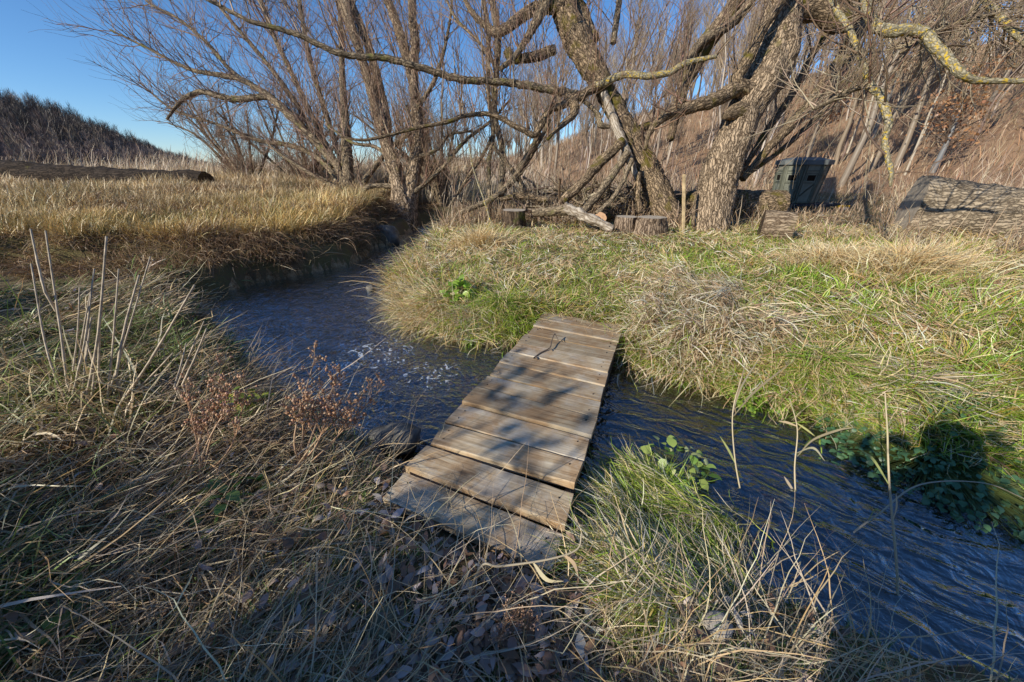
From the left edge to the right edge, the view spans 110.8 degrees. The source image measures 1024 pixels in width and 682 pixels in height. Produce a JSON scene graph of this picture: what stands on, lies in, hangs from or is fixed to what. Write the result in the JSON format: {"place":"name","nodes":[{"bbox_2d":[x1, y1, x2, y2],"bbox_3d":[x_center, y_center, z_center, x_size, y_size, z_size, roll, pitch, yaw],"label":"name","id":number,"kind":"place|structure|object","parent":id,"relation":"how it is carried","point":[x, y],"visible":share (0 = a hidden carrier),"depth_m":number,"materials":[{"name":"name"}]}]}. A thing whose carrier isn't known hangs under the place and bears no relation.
{"place":"outdoors","nodes":[
{"label":"outdoors","id":0,"kind":"place"},
{"bbox_2d":[0,117,190,166],"bbox_3d":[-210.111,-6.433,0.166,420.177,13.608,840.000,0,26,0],"label":"hill","id":1,"kind":"structure","parent":0,"point":[49,160],"depth_m":48.43,"materials":[{"name":"brown plant"}]},
{"bbox_2d":[0,88,210,165],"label":"distant wood","id":2,"kind":"object","parent":1,"relation":"on","point":[51,120],"visible":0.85,"depth_m":54.41,"materials":[{"name":"brown plant"}]},
{"bbox_2d":[0,172,1023,681],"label":"ground","id":3,"kind":"structure","parent":0,"point":[922,576],"depth_m":2.01,"materials":[{"name":"soil"}]},
{"bbox_2d":[0,572,99,671],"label":"leafy plant","id":4,"kind":"object","parent":3,"relation":"on","point":[44,623],"visible":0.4,"depth_m":1.06,"materials":[{"name":"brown plant"}]},
{"bbox_2d":[0,160,213,185],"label":"log","id":5,"kind":"object","parent":3,"relation":"on","point":[41,171],"visible":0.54,"depth_m":10.54,"materials":[{"name":"wood"}]},
{"bbox_2d":[0,229,233,477],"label":"stalk clump","id":6,"kind":"object","parent":3,"relation":"on","point":[85,372],"visible":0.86,"depth_m":1.88,"materials":[{"name":"beige plant"}]},
{"bbox_2d":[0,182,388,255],"bbox_3d":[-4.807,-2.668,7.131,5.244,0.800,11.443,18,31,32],"label":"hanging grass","id":7,"kind":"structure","parent":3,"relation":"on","point":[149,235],"depth_m":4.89,"materials":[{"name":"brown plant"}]},
{"bbox_2d":[121,58,288,177],"bbox_3d":[-10.058,-7.158,12.048,5.382,4.559,3.478,0,26,0],"label":"shrub","id":8,"kind":"object","parent":3,"relation":"on","point":[229,164],"visible":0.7,"depth_m":11.75,"materials":[{"name":"brown plant"}]},
{"bbox_2d":[174,355,261,488],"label":"dried weed","id":9,"kind":"object","parent":3,"relation":"on","point":[204,422],"visible":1,"depth_m":1.63,"materials":[{"name":"brown plant"}]},
{"bbox_2d":[0,188,441,283],"bbox_3d":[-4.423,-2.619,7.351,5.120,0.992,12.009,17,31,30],"label":"hanging grass","id":10,"kind":"structure","parent":3,"relation":"on","point":[85,267],"depth_m":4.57,"materials":[{"name":"plant"}]},
{"bbox_2d":[23,0,430,187],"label":"willow","id":11,"kind":"object","parent":3,"relation":"on","point":[316,136],"visible":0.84,"depth_m":10.44,"materials":[{"name":"brown plant"}]},
{"bbox_2d":[185,472,275,544],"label":"leafy plant","id":12,"kind":"object","parent":3,"relation":"on","point":[233,495],"visible":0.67,"depth_m":1.47,"materials":[{"name":"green plant"}]},
{"bbox_2d":[0,156,484,242],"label":"golden grass","id":13,"kind":"structure","parent":3,"relation":"on","point":[280,198],"depth_m":6.88,"materials":[{"name":"beige plant"}]},
{"bbox_2d":[220,386,276,417],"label":"leafy plant","id":14,"kind":"object","parent":3,"relation":"on","point":[252,405],"visible":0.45,"depth_m":2.02,"materials":[{"name":"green plant"}]},
{"bbox_2d":[1,142,557,207],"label":"reeds","id":15,"kind":"object","parent":3,"relation":"on","point":[210,165],"visible":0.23,"depth_m":13.24,"materials":[{"name":"beige plant"}]},
{"bbox_2d":[206,62,358,181],"bbox_3d":[-7.729,-7.039,11.845,5.090,4.834,3.070,0,26,0],"label":"shrub","id":16,"kind":"object","parent":3,"relation":"on","point":[303,163],"visible":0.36,"depth_m":11.79,"materials":[{"name":"brown plant"}]},
{"bbox_2d":[279,340,387,475],"bbox_3d":[-0.864,0.298,1.752,0.430,0.612,0.438,0,26,0],"label":"dried weed","id":17,"kind":"object","parent":3,"relation":"on","point":[321,403],"visible":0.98,"depth_m":1.72,"materials":[{"name":"brown plant"}]},
{"bbox_2d":[363,604,401,645],"bbox_3d":[-0.406,0.897,1.117,0.121,0.080,0.111,0,26,0],"label":"stone","id":18,"kind":"object","parent":3,"relation":"on","point":[379,619],"visible":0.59,"depth_m":1.09,"materials":[{"name":"grey stone"}]},
{"bbox_2d":[378,225,399,244],"bbox_3d":[-2.690,-2.260,7.638,0.520,0.528,0.474,0,26,0],"label":"stone","id":19,"kind":"object","parent":3,"relation":"on","point":[390,233],"visible":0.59,"depth_m":7.45,"materials":[{"name":"stone"}]},
{"bbox_2d":[330,54,472,206],"bbox_3d":[-3.713,-6.889,11.728,5.022,4.503,2.970,0,26,0],"label":"shrub","id":20,"kind":"object","parent":3,"relation":"on","point":[439,191],"visible":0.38,"depth_m":11.63,"materials":[{"name":"brown plant"}]},
{"bbox_2d":[299,0,541,230],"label":"willow","id":21,"kind":"object","parent":3,"relation":"on","point":[406,190],"visible":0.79,"depth_m":9.07,"materials":[{"name":"brown plant"}]},
{"bbox_2d":[363,277,478,350],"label":"grass tussock","id":22,"kind":"object","parent":3,"relation":"on","point":[428,299],"depth_m":3.62,"materials":[{"name":"plant"}]},
{"bbox_2d":[439,274,477,305],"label":"leafy plant","id":23,"kind":"object","parent":3,"relation":"on","point":[460,283],"visible":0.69,"depth_m":3.70,"materials":[{"name":"green plant"}]},
{"bbox_2d":[369,272,561,360],"bbox_3d":[-0.627,-0.412,3.815,2.441,0.546,1.379,15,30,28],"label":"grass tussock","id":24,"kind":"object","parent":3,"relation":"on","point":[465,314],"depth_m":3.43,"materials":[{"name":"green plant"}]},
{"bbox_2d":[403,219,558,258],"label":"grass tussock","id":25,"kind":"object","parent":3,"relation":"on","point":[480,237],"depth_m":5.88,"materials":[{"name":"beige plant"}]},
{"bbox_2d":[206,0,767,227],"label":"willow","id":26,"kind":"object","parent":3,"relation":"on","point":[576,28],"visible":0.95,"depth_m":7.31,"materials":[{"name":"brown plant"}]},
{"bbox_2d":[560,137,625,203],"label":"dead branch","id":27,"kind":"object","parent":26,"relation":"attached to","point":[598,164],"visible":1,"depth_m":7.46,"materials":[{"name":"wood"}]},
{"bbox_2d":[582,149,630,211],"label":"dead branch","id":28,"kind":"object","parent":26,"relation":"attached to","point":[605,183],"visible":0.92,"depth_m":7.38,"materials":[{"name":"wood"}]},
{"bbox_2d":[408,279,572,358],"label":"grass tussock","id":29,"kind":"object","parent":3,"relation":"on","point":[493,301],"depth_m":3.42,"materials":[{"name":"green plant"}]},
{"bbox_2d":[414,0,578,216],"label":"willow","id":30,"kind":"object","parent":3,"relation":"on","point":[496,130],"visible":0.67,"depth_m":8.51,"materials":[{"name":"brown plant"}]},
{"bbox_2d":[383,312,622,576],"bbox_3d":[0.230,0.322,2.432,0.799,0.162,2.379,10,28,20],"label":"footbridge","id":31,"kind":"object","parent":3,"relation":"on","point":[546,406],"visible":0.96,"depth_m":1.84,"materials":[{"name":"brown wood"}]},
{"bbox_2d":[0,235,1021,681],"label":"bank grass","id":32,"kind":"structure","parent":3,"relation":"on","point":[120,623],"depth_m":1.32,"materials":[{"name":"beige plant"}]},
{"bbox_2d":[0,248,1023,681],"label":"fallen stems","id":33,"kind":"object","parent":3,"relation":"on","point":[802,638],"depth_m":1.11,"materials":[{"name":"beige plant"}]},
{"bbox_2d":[501,209,526,229],"bbox_3d":[0.036,-2.565,7.577,0.569,0.462,0.646,0,26,0],"label":"tree stump","id":34,"kind":"object","parent":3,"relation":"on","point":[515,217],"visible":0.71,"depth_m":7.35,"materials":[{"name":"wood"}]},
{"bbox_2d":[488,590,542,654],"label":"dried weed","id":35,"kind":"object","parent":3,"relation":"on","point":[507,618],"visible":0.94,"depth_m":1.04,"materials":[{"name":"brown plant"}]},
{"bbox_2d":[463,533,581,612],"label":"twig","id":36,"kind":"object","parent":3,"relation":"on","point":[544,577],"visible":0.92,"depth_m":1.13,"materials":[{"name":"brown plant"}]},
{"bbox_2d":[563,202,614,233],"bbox_3d":[1.500,-2.457,7.033,1.101,0.556,0.250,15,30,28],"label":"driftwood","id":37,"kind":"object","parent":3,"relation":"on","point":[578,213],"visible":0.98,"depth_m":6.96,"materials":[{"name":"grey wood"}]},
{"bbox_2d":[532,204,568,216],"bbox_3d":[0.789,-2.682,7.258,0.750,0.271,0.207,4,27,7],"label":"log","id":38,"kind":"object","parent":37,"relation":"on","point":[551,211],"visible":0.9,"depth_m":7.22,"materials":[{"name":"wood"}]},
{"bbox_2d":[502,151,690,224],"bbox_3d":[1.969,-3.554,8.579,4.599,1.890,2.331,0,26,0],"label":"brush pile","id":39,"kind":"object","parent":3,"relation":"on","point":[631,187],"visible":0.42,"depth_m":8.24,"materials":[{"name":"brown plant"}]},
{"bbox_2d":[459,121,545,214],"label":"dead branch","id":40,"kind":"object","parent":39,"relation":"on","point":[500,192],"visible":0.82,"depth_m":8.35,"materials":[{"name":"wood"}]},
{"bbox_2d":[493,140,534,208],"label":"dead branch","id":41,"kind":"object","parent":39,"relation":"on","point":[510,166],"visible":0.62,"depth_m":8.45,"materials":[{"name":"wood"}]},
{"bbox_2d":[497,178,546,213],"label":"dead branch","id":42,"kind":"object","parent":39,"relation":"on","point":[534,196],"visible":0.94,"depth_m":8.15,"materials":[{"name":"wood"}]},
{"bbox_2d":[547,168,626,203],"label":"dead branch","id":43,"kind":"object","parent":39,"relation":"on","point":[564,189],"visible":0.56,"depth_m":8.26,"materials":[{"name":"wood"}]},
{"bbox_2d":[596,207,614,220],"bbox_3d":[2.041,-2.747,7.724,0.269,0.293,0.938,12,29,23],"label":"log","id":44,"kind":"object","parent":3,"relation":"on","point":[607,214],"visible":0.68,"depth_m":7.51,"materials":[{"name":"wood"}]},
{"bbox_2d":[595,158,633,213],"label":"dead branch","id":45,"kind":"object","parent":44,"relation":"on","point":[603,207],"visible":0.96,"depth_m":7.36,"materials":[{"name":"wood"}]},
{"bbox_2d":[613,215,636,234],"bbox_3d":[2.312,-2.328,7.203,0.510,0.403,0.526,14,30,26],"label":"tree stump","id":46,"kind":"object","parent":3,"relation":"on","point":[623,223],"visible":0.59,"depth_m":7.00,"materials":[{"name":"wood"}]},
{"bbox_2d":[635,172,641,213],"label":"dead branch","id":47,"kind":"object","parent":3,"relation":"on","point":[638,192],"visible":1,"depth_m":7.56,"materials":[{"name":"wood"}]},
{"bbox_2d":[633,215,668,236],"bbox_3d":[2.741,-2.242,6.973,0.726,0.394,0.650,0,26,0],"label":"tree stump","id":48,"kind":"object","parent":3,"relation":"on","point":[652,225],"visible":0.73,"depth_m":6.75,"materials":[{"name":"brown wood"}]},
{"bbox_2d":[623,0,682,185],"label":"bare tree","id":49,"kind":"object","parent":3,"relation":"on","point":[655,65],"visible":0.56,"depth_m":16.18,"materials":[{"name":"brown plant"}]},
{"bbox_2d":[526,435,796,681],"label":"grass tussock","id":50,"kind":"object","parent":3,"relation":"on","point":[606,507],"depth_m":1.39,"materials":[{"name":"green plant"}]},
{"bbox_2d":[605,446,717,532],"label":"grass tussock","id":51,"kind":"object","parent":3,"relation":"on","point":[673,483],"depth_m":1.81,"materials":[{"name":"plant"}]},
{"bbox_2d":[338,206,1023,492],"bbox_3d":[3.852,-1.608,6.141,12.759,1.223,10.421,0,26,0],"label":"meadow grass","id":52,"kind":"structure","parent":3,"relation":"on","point":[993,373],"depth_m":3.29,"materials":[{"name":"green plant"}]},
{"bbox_2d":[640,435,721,493],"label":"leafy plant","id":53,"kind":"object","parent":3,"relation":"on","point":[672,442],"visible":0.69,"depth_m":1.95,"materials":[{"name":"green plant"}]},
{"bbox_2d":[682,174,685,233],"bbox_3d":[3.408,-2.658,7.016,0.055,1.174,0.572,0,26,0],"label":"wooden stake","id":54,"kind":"object","parent":3,"relation":"on","point":[683,198],"visible":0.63,"depth_m":7.00,"materials":[{"name":"wood"}]},
{"bbox_2d":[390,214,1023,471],"bbox_3d":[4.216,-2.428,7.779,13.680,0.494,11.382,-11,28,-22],"label":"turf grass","id":55,"kind":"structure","parent":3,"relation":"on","point":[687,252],"depth_m":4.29,"materials":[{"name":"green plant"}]},
{"bbox_2d":[701,610,733,642],"bbox_3d":[0.643,0.894,1.105,0.088,0.063,0.079,0,26,0],"label":"stone","id":56,"kind":"object","parent":3,"relation":"on","point":[712,629],"visible":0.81,"depth_m":1.09,"materials":[{"name":"grey stone"}]},
{"bbox_2d":[598,250,866,409],"bbox_3d":[1.653,-0.307,3.426,2.259,0.864,2.565,0,26,0],"label":"grass tussock","id":57,"kind":"object","parent":3,"relation":"on","point":[761,325],"depth_m":2.82,"materials":[{"name":"beige plant"}]},
{"bbox_2d":[714,370,787,414],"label":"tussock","id":58,"kind":"object","parent":3,"relation":"on","point":[752,408],"visible":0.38,"depth_m":2.47,"materials":[{"name":"green plant"}]},
{"bbox_2d":[720,355,792,523],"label":"dry reed","id":59,"kind":"object","parent":3,"relation":"on","point":[746,400],"visible":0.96,"depth_m":1.83,"materials":[{"name":"beige plant"}]},
{"bbox_2d":[757,210,797,240],"bbox_3d":[4.857,-2.101,6.489,0.501,0.568,0.534,13,29,24],"label":"log","id":60,"kind":"object","parent":3,"relation":"on","point":[775,222],"visible":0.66,"depth_m":6.31,"materials":[{"name":"brown wood"}]},
{"bbox_2d":[575,189,790,217],"bbox_3d":[4.084,-3.486,8.930,5.020,0.677,0.721,4,27,7],"label":"log","id":61,"kind":"object","parent":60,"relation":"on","point":[780,197],"visible":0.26,"depth_m":8.44,"materials":[{"name":"brown wood"}]},
{"bbox_2d":[772,157,853,209],"bbox_3d":[10.215,-5.218,12.357,2.702,2.156,1.573,0,26,0],"label":"hunting blind","id":62,"kind":"object","parent":3,"relation":"on","point":[806,184],"visible":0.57,"depth_m":11.78,"materials":[{"name":"plastic"}]},
{"bbox_2d":[779,400,850,524],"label":"dry reed","id":63,"kind":"object","parent":3,"relation":"on","point":[805,448],"visible":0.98,"depth_m":1.83,"materials":[{"name":"beige plant"}]},
{"bbox_2d":[619,0,1023,232],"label":"willow","id":64,"kind":"object","parent":3,"relation":"on","point":[763,71],"visible":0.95,"depth_m":7.02,"materials":[{"name":"brown plant"}]},
{"bbox_2d":[689,319,965,456],"bbox_3d":[2.300,0.217,2.565,2.082,0.733,1.352,0,26,0],"label":"grass tussock","id":65,"kind":"object","parent":3,"relation":"on","point":[819,356],"depth_m":2.40,"materials":[{"name":"plant"}]},
{"bbox_2d":[709,233,959,290],"bbox_3d":[3.696,-1.058,4.488,3.604,0.572,2.339,0,26,0],"label":"grass tussock","id":66,"kind":"object","parent":3,"relation":"on","point":[832,258],"depth_m":4.43,"materials":[{"name":"beige plant"}]},
{"bbox_2d":[731,313,1023,474],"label":"grass tussock","id":67,"kind":"object","parent":3,"relation":"on","point":[916,380],"depth_m":2.24,"materials":[{"name":"plant"}]},
{"bbox_2d":[738,226,1023,297],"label":"grass tussock","id":68,"kind":"object","parent":3,"relation":"on","point":[918,258],"depth_m":3.94,"materials":[{"name":"beige plant"}]},
{"bbox_2d":[821,480,1023,565],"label":"dry reed","id":69,"kind":"object","parent":3,"relation":"on","point":[858,528],"visible":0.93,"depth_m":1.62,"materials":[{"name":"beige plant"}]},
{"bbox_2d":[893,175,1023,238],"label":"log","id":70,"kind":"object","parent":3,"relation":"on","point":[942,197],"visible":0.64,"depth_m":6.58,"materials":[{"name":"grey wood"}]},
{"bbox_2d":[0,0,1023,165],"label":"sky","id":71,"kind":"structure","parent":0,"point":[40,62],"materials":[{"name":"blue"}]},
{"bbox_2d":[205,203,1023,681],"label":"stream","id":72,"kind":"structure","parent":0,"point":[367,269],"depth_m":3.27,"materials":[{"name":"liquid"}]},
{"bbox_2d":[367,422,420,456],"bbox_3d":[-0.692,0.576,2.085,0.301,0.164,0.214,0,26,0],"label":"stone","id":73,"kind":"object","parent":72,"relation":"in","point":[413,434],"visible":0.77,"depth_m":2.02,"materials":[{"name":"grey stone"}]},
{"bbox_2d":[861,393,898,614],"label":"dry reed","id":74,"kind":"object","parent":72,"relation":"in","point":[893,527],"visible":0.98,"depth_m":1.37,"materials":[{"name":"beige plant"}]},
{"bbox_2d":[812,371,1023,541],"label":"leafy plant","id":75,"kind":"object","parent":72,"relation":"in","point":[975,473],"visible":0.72,"depth_m":1.89,"materials":[{"name":"green plant"}]},
{"bbox_2d":[469,39,1023,195],"bbox_3d":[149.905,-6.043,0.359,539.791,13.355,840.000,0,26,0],"label":"hillside","id":76,"kind":"structure","parent":0,"point":[931,153],"depth_m":21.54,"materials":[{"name":"brown plant"}]},
{"bbox_2d":[255,139,558,181],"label":"undergrowth","id":77,"kind":"object","parent":76,"relation":"on","point":[461,158],"visible":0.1,"depth_m":32.96,"materials":[{"name":"brown plant"}]},
{"bbox_2d":[526,26,554,166],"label":"bare tree","id":78,"kind":"object","parent":76,"relation":"on","point":[538,107],"visible":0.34,"depth_m":29.62,"materials":[{"name":"brown plant"}]},
{"bbox_2d":[548,21,576,172],"bbox_3d":[3.799,-19.302,28.213,3.367,11.784,4.035,17,31,31],"label":"bare tree","id":79,"kind":"object","parent":76,"relation":"on","point":[557,140],"visible":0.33,"depth_m":27.55,"materials":[{"name":"brown plant"}]},
{"bbox_2d":[575,76,598,171],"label":"bare tree","id":80,"kind":"object","parent":76,"relation":"on","point":[587,114],"visible":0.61,"depth_m":23.45,"materials":[{"name":"brown plant"}]},
{"bbox_2d":[610,0,668,175],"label":"bare tree","id":81,"kind":"object","parent":76,"relation":"on","point":[639,3],"visible":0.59,"depth_m":20.75,"materials":[{"name":"brown plant"}]},
{"bbox_2d":[653,2,709,156],"bbox_3d":[8.761,-13.591,20.245,2.966,8.660,2.475,-5,27,-10],"label":"bare tree","id":82,"kind":"object","parent":76,"relation":"on","point":[665,108],"visible":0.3,"depth_m":19.43,"materials":[{"name":"brown plant"}]},
{"bbox_2d":[664,0,711,154],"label":"bare tree","id":83,"kind":"object","parent":76,"relation":"on","point":[679,58],"visible":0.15,"depth_m":24.80,"materials":[{"name":"brown plant"}]},
{"bbox_2d":[665,0,724,166],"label":"bare tree","id":84,"kind":"object","parent":76,"relation":"on","point":[696,39],"visible":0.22,"depth_m":20.30,"materials":[{"name":"brown plant"}]},
{"bbox_2d":[691,0,721,99],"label":"bare tree","id":85,"kind":"object","parent":76,"relation":"on","point":[705,24],"visible":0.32,"depth_m":42.09,"materials":[{"name":"brown plant"}]},
{"bbox_2d":[706,75,729,145],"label":"bare tree","id":86,"kind":"object","parent":76,"relation":"on","point":[716,111],"visible":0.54,"depth_m":23.11,"materials":[{"name":"brown plant"}]},
{"bbox_2d":[701,25,740,148],"bbox_3d":[14.949,-18.261,25.793,2.572,8.517,2.138,-11,28,-21],"label":"bare tree","id":87,"kind":"object","parent":76,"relation":"on","point":[711,86],"visible":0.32,"depth_m":25.36,"materials":[{"name":"brown plant"}]},
{"bbox_2d":[706,30,740,148],"bbox_3d":[14.654,-17.545,25.289,2.283,7.561,1.899,19,32,34],"label":"bare tree","id":88,"kind":"object","parent":76,"relation":"on","point":[717,83],"visible":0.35,"depth_m":24.76,"materials":[{"name":"brown plant"}]},
{"bbox_2d":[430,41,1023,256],"bbox_3d":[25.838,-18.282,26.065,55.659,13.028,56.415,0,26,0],"label":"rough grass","id":89,"kind":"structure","parent":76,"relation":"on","point":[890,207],"depth_m":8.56,"materials":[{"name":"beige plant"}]},
{"bbox_2d":[693,0,762,126],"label":"bare tree","id":90,"kind":"object","parent":76,"relation":"on","point":[724,72],"visible":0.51,"depth_m":19.84,"materials":[{"name":"brown plant"}]},
{"bbox_2d":[724,0,761,82],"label":"bare tree","id":91,"kind":"object","parent":76,"relation":"on","point":[747,29],"visible":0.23,"depth_m":18.84,"materials":[{"name":"brown plant"}]},
{"bbox_2d":[497,26,1023,210],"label":"undergrowth","id":92,"kind":"object","parent":76,"relation":"on","point":[566,140],"visible":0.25,"depth_m":21.61,"materials":[{"name":"brown plant"}]},
{"bbox_2d":[757,23,827,183],"bbox_3d":[12.916,-12.309,16.591,3.355,9.797,2.800,-22,34,-37],"label":"bare tree","id":93,"kind":"object","parent":76,"relation":"on","point":[761,172],"visible":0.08,"depth_m":16.61,"materials":[{"name":"brown plant"}]},
{"bbox_2d":[753,23,834,186],"bbox_3d":[12.886,-11.236,16.329,2.179,8.677,2.620,-3,26,-6],"label":"bare tree","id":94,"kind":"object","parent":76,"relation":"on","point":[776,125],"visible":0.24,"depth_m":16.00,"materials":[{"name":"brown plant"}]},
{"bbox_2d":[799,33,863,156],"bbox_3d":[17.927,-13.828,20.162,2.878,6.764,3.510,0,26,0],"label":"oak tree","id":95,"kind":"object","parent":76,"relation":"on","point":[830,115],"visible":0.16,"depth_m":20.04,"materials":[{"name":"plant"}]},
{"bbox_2d":[806,1,886,156],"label":"bare tree","id":96,"kind":"object","parent":76,"relation":"on","point":[810,145],"visible":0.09,"depth_m":18.46,"materials":[{"name":"brown plant"}]},
{"bbox_2d":[839,38,900,162],"bbox_3d":[18.472,-12.688,18.516,1.649,6.832,1.969,14,30,26],"label":"bare tree","id":97,"kind":"object","parent":76,"relation":"on","point":[859,102],"visible":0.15,"depth_m":18.78,"materials":[{"name":"brown plant"}]},
{"bbox_2d":[834,0,909,164],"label":"bare tree","id":98,"kind":"object","parent":76,"relation":"on","point":[841,141],"visible":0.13,"depth_m":18.55,"materials":[{"name":"brown plant"}]},
{"bbox_2d":[838,0,954,186],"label":"bare tree","id":99,"kind":"object","parent":76,"relation":"on","point":[873,115],"visible":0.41,"depth_m":14.83,"materials":[{"name":"brown plant"}]},
{"bbox_2d":[861,0,934,135],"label":"bare tree","id":100,"kind":"object","parent":76,"relation":"on","point":[872,98],"visible":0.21,"depth_m":15.46,"materials":[{"name":"brown plant"}]},
{"bbox_2d":[871,0,956,138],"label":"oak tree","id":101,"kind":"object","parent":76,"relation":"on","point":[876,127],"visible":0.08,"depth_m":20.92,"materials":[{"name":"plant"}]},
{"bbox_2d":[867,0,972,171],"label":"bare tree","id":102,"kind":"object","parent":76,"relation":"on","point":[903,92],"visible":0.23,"depth_m":16.46,"materials":[{"name":"brown plant"}]},
{"bbox_2d":[898,1,985,151],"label":"bare tree","id":103,"kind":"object","parent":76,"relation":"on","point":[934,84],"visible":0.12,"depth_m":18.13,"materials":[{"name":"brown plant"}]},
{"bbox_2d":[904,0,1006,174],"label":"bare tree","id":104,"kind":"object","parent":76,"relation":"on","point":[926,121],"visible":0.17,"depth_m":15.20,"materials":[{"name":"brown plant"}]},
{"bbox_2d":[893,0,1023,167],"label":"bare tree","id":105,"kind":"object","parent":76,"relation":"on","point":[905,143],"visible":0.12,"depth_m":17.11,"materials":[{"name":"brown plant"}]},
{"bbox_2d":[906,41,1022,172],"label":"oak tree","id":106,"kind":"object","parent":76,"relation":"on","point":[953,130],"visible":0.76,"depth_m":15.51,"materials":[{"name":"brown plant"}]},
{"bbox_2d":[968,25,1023,145],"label":"bare tree","id":107,"kind":"object","parent":76,"relation":"on","point":[997,96],"visible":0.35,"depth_m":16.77,"materials":[{"name":"brown plant"}]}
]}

